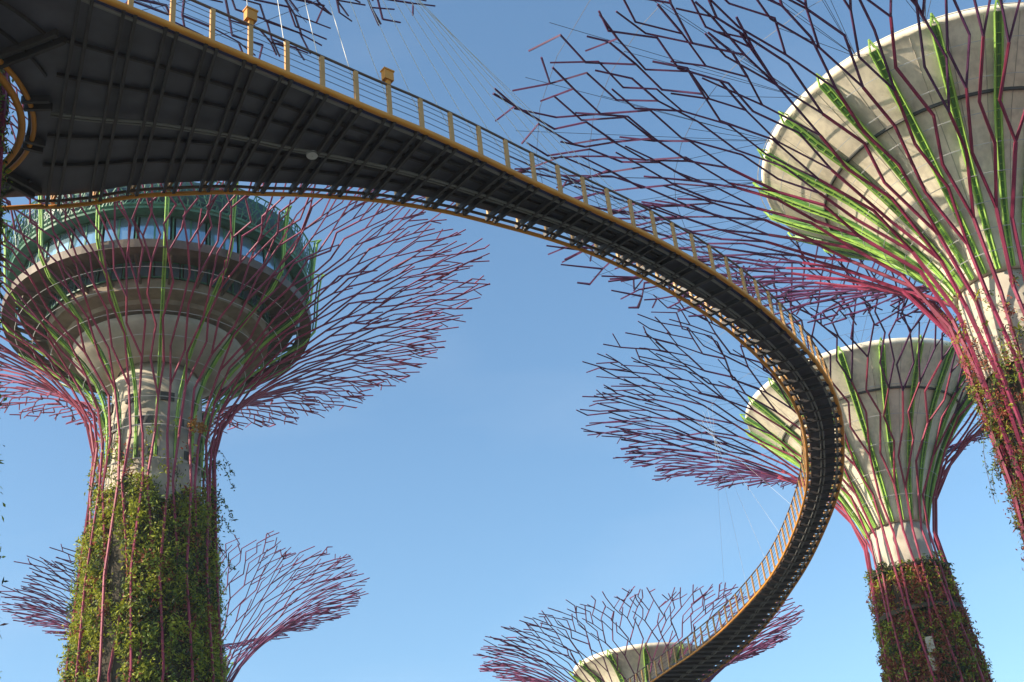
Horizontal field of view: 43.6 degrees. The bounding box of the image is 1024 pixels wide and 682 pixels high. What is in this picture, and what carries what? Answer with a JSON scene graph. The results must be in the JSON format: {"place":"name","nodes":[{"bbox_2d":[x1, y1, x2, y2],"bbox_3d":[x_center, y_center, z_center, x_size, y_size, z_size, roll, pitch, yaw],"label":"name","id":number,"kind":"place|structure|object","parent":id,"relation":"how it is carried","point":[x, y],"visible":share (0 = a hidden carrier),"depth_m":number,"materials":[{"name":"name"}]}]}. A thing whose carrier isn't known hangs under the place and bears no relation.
{"place":"outdoors","nodes":[
{"label":"outdoors","id":0,"kind":"place"},
{"bbox_2d":[0,0,1023,681],"label":"sky","id":1,"kind":"structure","parent":0,"point":[473,498],"materials":[{"name":"blue"}]},
{"label":"ground","id":2,"kind":"structure","parent":0,"visible":0},
{"bbox_2d":[0,531,369,681],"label":"supertree","id":3,"kind":"object","parent":2,"relation":"on","point":[262,640],"visible":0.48,"depth_m":98.29,"materials":[{"name":"purple paint"}]},
{"bbox_2d":[0,0,434,677],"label":"supertree","id":4,"kind":"object","parent":2,"relation":"on","point":[4,104],"visible":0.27,"depth_m":50.27,"materials":[{"name":"paint"}]},
{"bbox_2d":[0,0,844,681],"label":"skyway","id":5,"kind":"object","parent":4,"relation":"attached to","point":[120,94],"visible":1,"depth_m":31.76,"materials":[{"name":"orange paint"}]},
{"bbox_2d":[277,0,283,41],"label":"stay cable","id":6,"kind":"object","parent":5,"relation":"attached to","point":[280,19],"visible":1,"depth_m":29.99,"materials":[{"name":"white metal"}]},
{"bbox_2d":[305,1,318,61],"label":"stay cable","id":7,"kind":"object","parent":5,"relation":"attached to","point":[311,29],"visible":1,"depth_m":30.62,"materials":[{"name":"white metal"}]},
{"bbox_2d":[328,0,353,81],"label":"stay cable","id":8,"kind":"object","parent":5,"relation":"attached to","point":[340,38],"visible":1,"depth_m":31.23,"materials":[{"name":"white metal"}]},
{"bbox_2d":[350,1,386,97],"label":"stay cable","id":9,"kind":"object","parent":5,"relation":"attached to","point":[367,46],"visible":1,"depth_m":31.82,"materials":[{"name":"white metal"}]},
{"bbox_2d":[368,0,418,112],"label":"stay cable","id":10,"kind":"object","parent":5,"relation":"attached to","point":[392,54],"visible":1,"depth_m":32.43,"materials":[{"name":"grey metal"}]},
{"bbox_2d":[383,1,447,124],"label":"stay cable","id":11,"kind":"object","parent":5,"relation":"attached to","point":[414,60],"visible":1,"depth_m":33.07,"materials":[{"name":"grey metal"}]},
{"bbox_2d":[394,0,475,137],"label":"stay cable","id":12,"kind":"object","parent":5,"relation":"attached to","point":[433,66],"visible":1,"depth_m":33.70,"materials":[{"name":"grey metal"}]},
{"bbox_2d":[403,0,504,154],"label":"stay cable","id":13,"kind":"object","parent":5,"relation":"attached to","point":[453,76],"visible":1,"depth_m":34.28,"materials":[{"name":"grey metal"}]},
{"bbox_2d":[410,0,530,167],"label":"stay cable","id":14,"kind":"object","parent":5,"relation":"attached to","point":[469,82],"visible":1,"depth_m":34.92,"materials":[{"name":"grey metal"}]},
{"bbox_2d":[415,0,556,180],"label":"stay cable","id":15,"kind":"object","parent":5,"relation":"attached to","point":[484,88],"visible":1,"depth_m":35.54,"materials":[{"name":"grey metal"}]},
{"bbox_2d":[418,0,581,191],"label":"stay cable","id":16,"kind":"object","parent":5,"relation":"attached to","point":[498,94],"visible":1,"depth_m":36.12,"materials":[{"name":"grey metal"}]},
{"bbox_2d":[419,0,605,202],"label":"stay cable","id":17,"kind":"object","parent":5,"relation":"attached to","point":[509,98],"visible":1,"depth_m":36.72,"materials":[{"name":"grey metal"}]},
{"bbox_2d":[416,0,651,226],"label":"stay cable","id":18,"kind":"object","parent":5,"relation":"attached to","point":[543,122],"visible":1,"depth_m":37.71,"materials":[{"name":"grey metal"}]},
{"bbox_2d":[440,22,629,214],"bbox_3d":[-3.217,-10.706,38.647,12.052,16.312,0.020,2,-31,-15],"label":"stay cable","id":19,"kind":"object","parent":5,"relation":"attached to","point":[527,110],"visible":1,"depth_m":37.28,"materials":[{"name":"grey metal"}]},
{"bbox_2d":[712,407,725,606],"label":"stay cable","id":20,"kind":"object","parent":5,"relation":"attached to","point":[719,513],"visible":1,"depth_m":77.40,"materials":[{"name":"grey metal"}]},
{"bbox_2d":[707,408,745,580],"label":"stay cable","id":21,"kind":"object","parent":5,"relation":"attached to","point":[727,499],"visible":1,"depth_m":75.67,"materials":[{"name":"grey metal"}]},
{"bbox_2d":[704,415,765,559],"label":"stay cable","id":22,"kind":"object","parent":5,"relation":"attached to","point":[735,488],"visible":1,"depth_m":74.00,"materials":[{"name":"grey metal"}]},
{"bbox_2d":[0,83,490,681],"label":"supertree","id":23,"kind":"object","parent":2,"relation":"on","point":[156,319],"visible":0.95,"depth_m":70.98,"materials":[{"name":"paint"}]},
{"bbox_2d":[29,242,46,266],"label":"window","id":24,"kind":"structure","parent":23,"relation":"in","point":[36,254],"depth_m":72.49,"materials":[{"name":"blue glass"}]},
{"bbox_2d":[47,293,57,316],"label":"window","id":25,"kind":"structure","parent":23,"relation":"in","point":[52,303],"depth_m":72.88,"materials":[{"name":"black glass"}]},
{"bbox_2d":[45,230,70,257],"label":"window","id":26,"kind":"structure","parent":23,"relation":"in","point":[64,238],"depth_m":71.38,"materials":[{"name":"blue glass"}]},
{"bbox_2d":[56,278,74,303],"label":"window","id":27,"kind":"structure","parent":23,"relation":"in","point":[70,283],"depth_m":71.92,"materials":[{"name":"black glass"}]},
{"bbox_2d":[73,269,96,292],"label":"window","id":28,"kind":"structure","parent":23,"relation":"in","point":[86,281],"depth_m":71.31,"materials":[{"name":"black glass"}]},
{"bbox_2d":[69,220,100,248],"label":"window","id":29,"kind":"structure","parent":23,"relation":"in","point":[89,230],"depth_m":70.74,"materials":[{"name":"blue glass"}]},
{"bbox_2d":[95,263,122,284],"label":"window","id":30,"kind":"structure","parent":23,"relation":"in","point":[102,279],"depth_m":70.95,"materials":[{"name":"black glass"}]},
{"bbox_2d":[100,216,134,241],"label":"window","id":31,"kind":"structure","parent":23,"relation":"in","point":[121,222],"depth_m":70.48,"materials":[{"name":"blue glass"}]},
{"bbox_2d":[122,261,149,278],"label":"window","id":32,"kind":"structure","parent":23,"relation":"in","point":[144,272],"depth_m":70.91,"materials":[{"name":"black glass"}]},
{"bbox_2d":[135,216,170,238],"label":"window","id":33,"kind":"structure","parent":23,"relation":"in","point":[151,232],"depth_m":70.65,"materials":[{"name":"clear glass"}]},
{"bbox_2d":[151,261,179,279],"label":"window","id":34,"kind":"structure","parent":23,"relation":"in","point":[158,270],"depth_m":71.22,"materials":[{"name":"black glass"}]},
{"bbox_2d":[172,217,205,243],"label":"window","id":35,"kind":"structure","parent":23,"relation":"in","point":[191,225],"depth_m":71.28,"materials":[{"name":"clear glass"}]},
{"bbox_2d":[181,264,206,284],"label":"window","id":36,"kind":"structure","parent":23,"relation":"in","point":[194,274],"depth_m":71.75,"materials":[{"name":"black glass"}]},
{"bbox_2d":[208,269,231,292],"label":"window","id":37,"kind":"structure","parent":23,"relation":"in","point":[209,271],"depth_m":72.56,"materials":[{"name":"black glass"}]},
{"bbox_2d":[207,223,236,252],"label":"window","id":38,"kind":"structure","parent":23,"relation":"in","point":[224,231],"depth_m":72.13,"materials":[{"name":"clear glass"}]},
{"bbox_2d":[231,280,250,303],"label":"window","id":39,"kind":"structure","parent":23,"relation":"in","point":[235,286],"depth_m":73.60,"materials":[{"name":"black glass"}]},
{"bbox_2d":[238,233,262,263],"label":"window","id":40,"kind":"structure","parent":23,"relation":"in","point":[248,242],"depth_m":73.43,"materials":[{"name":"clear glass"}]},
{"bbox_2d":[250,289,263,316],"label":"window","id":41,"kind":"structure","parent":23,"relation":"in","point":[256,298],"depth_m":74.86,"materials":[{"name":"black glass"}]},
{"bbox_2d":[263,303,270,329],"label":"window","id":42,"kind":"structure","parent":23,"relation":"in","point":[266,316],"depth_m":76.09,"materials":[{"name":"black glass"}]},
{"bbox_2d":[263,247,279,271],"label":"window","id":43,"kind":"structure","parent":23,"relation":"in","point":[274,262],"depth_m":74.80,"materials":[{"name":"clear glass"}]},
{"bbox_2d":[282,264,292,282],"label":"window","id":44,"kind":"structure","parent":23,"relation":"in","point":[289,277],"depth_m":76.60,"materials":[{"name":"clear glass"}]},
{"bbox_2d":[473,582,804,681],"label":"supertree","id":45,"kind":"object","parent":2,"relation":"on","point":[622,664],"visible":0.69,"depth_m":105.52,"materials":[{"name":"purple paint"}]},
{"bbox_2d":[492,0,1023,571],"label":"supertree","id":46,"kind":"object","parent":2,"relation":"on","point":[900,152],"visible":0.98,"depth_m":56.59,"materials":[{"name":"paint"}]},
{"bbox_2d":[576,235,995,681],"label":"supertree","id":47,"kind":"object","parent":2,"relation":"on","point":[906,404],"visible":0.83,"depth_m":86.82,"materials":[{"name":"paint"}]}
]}

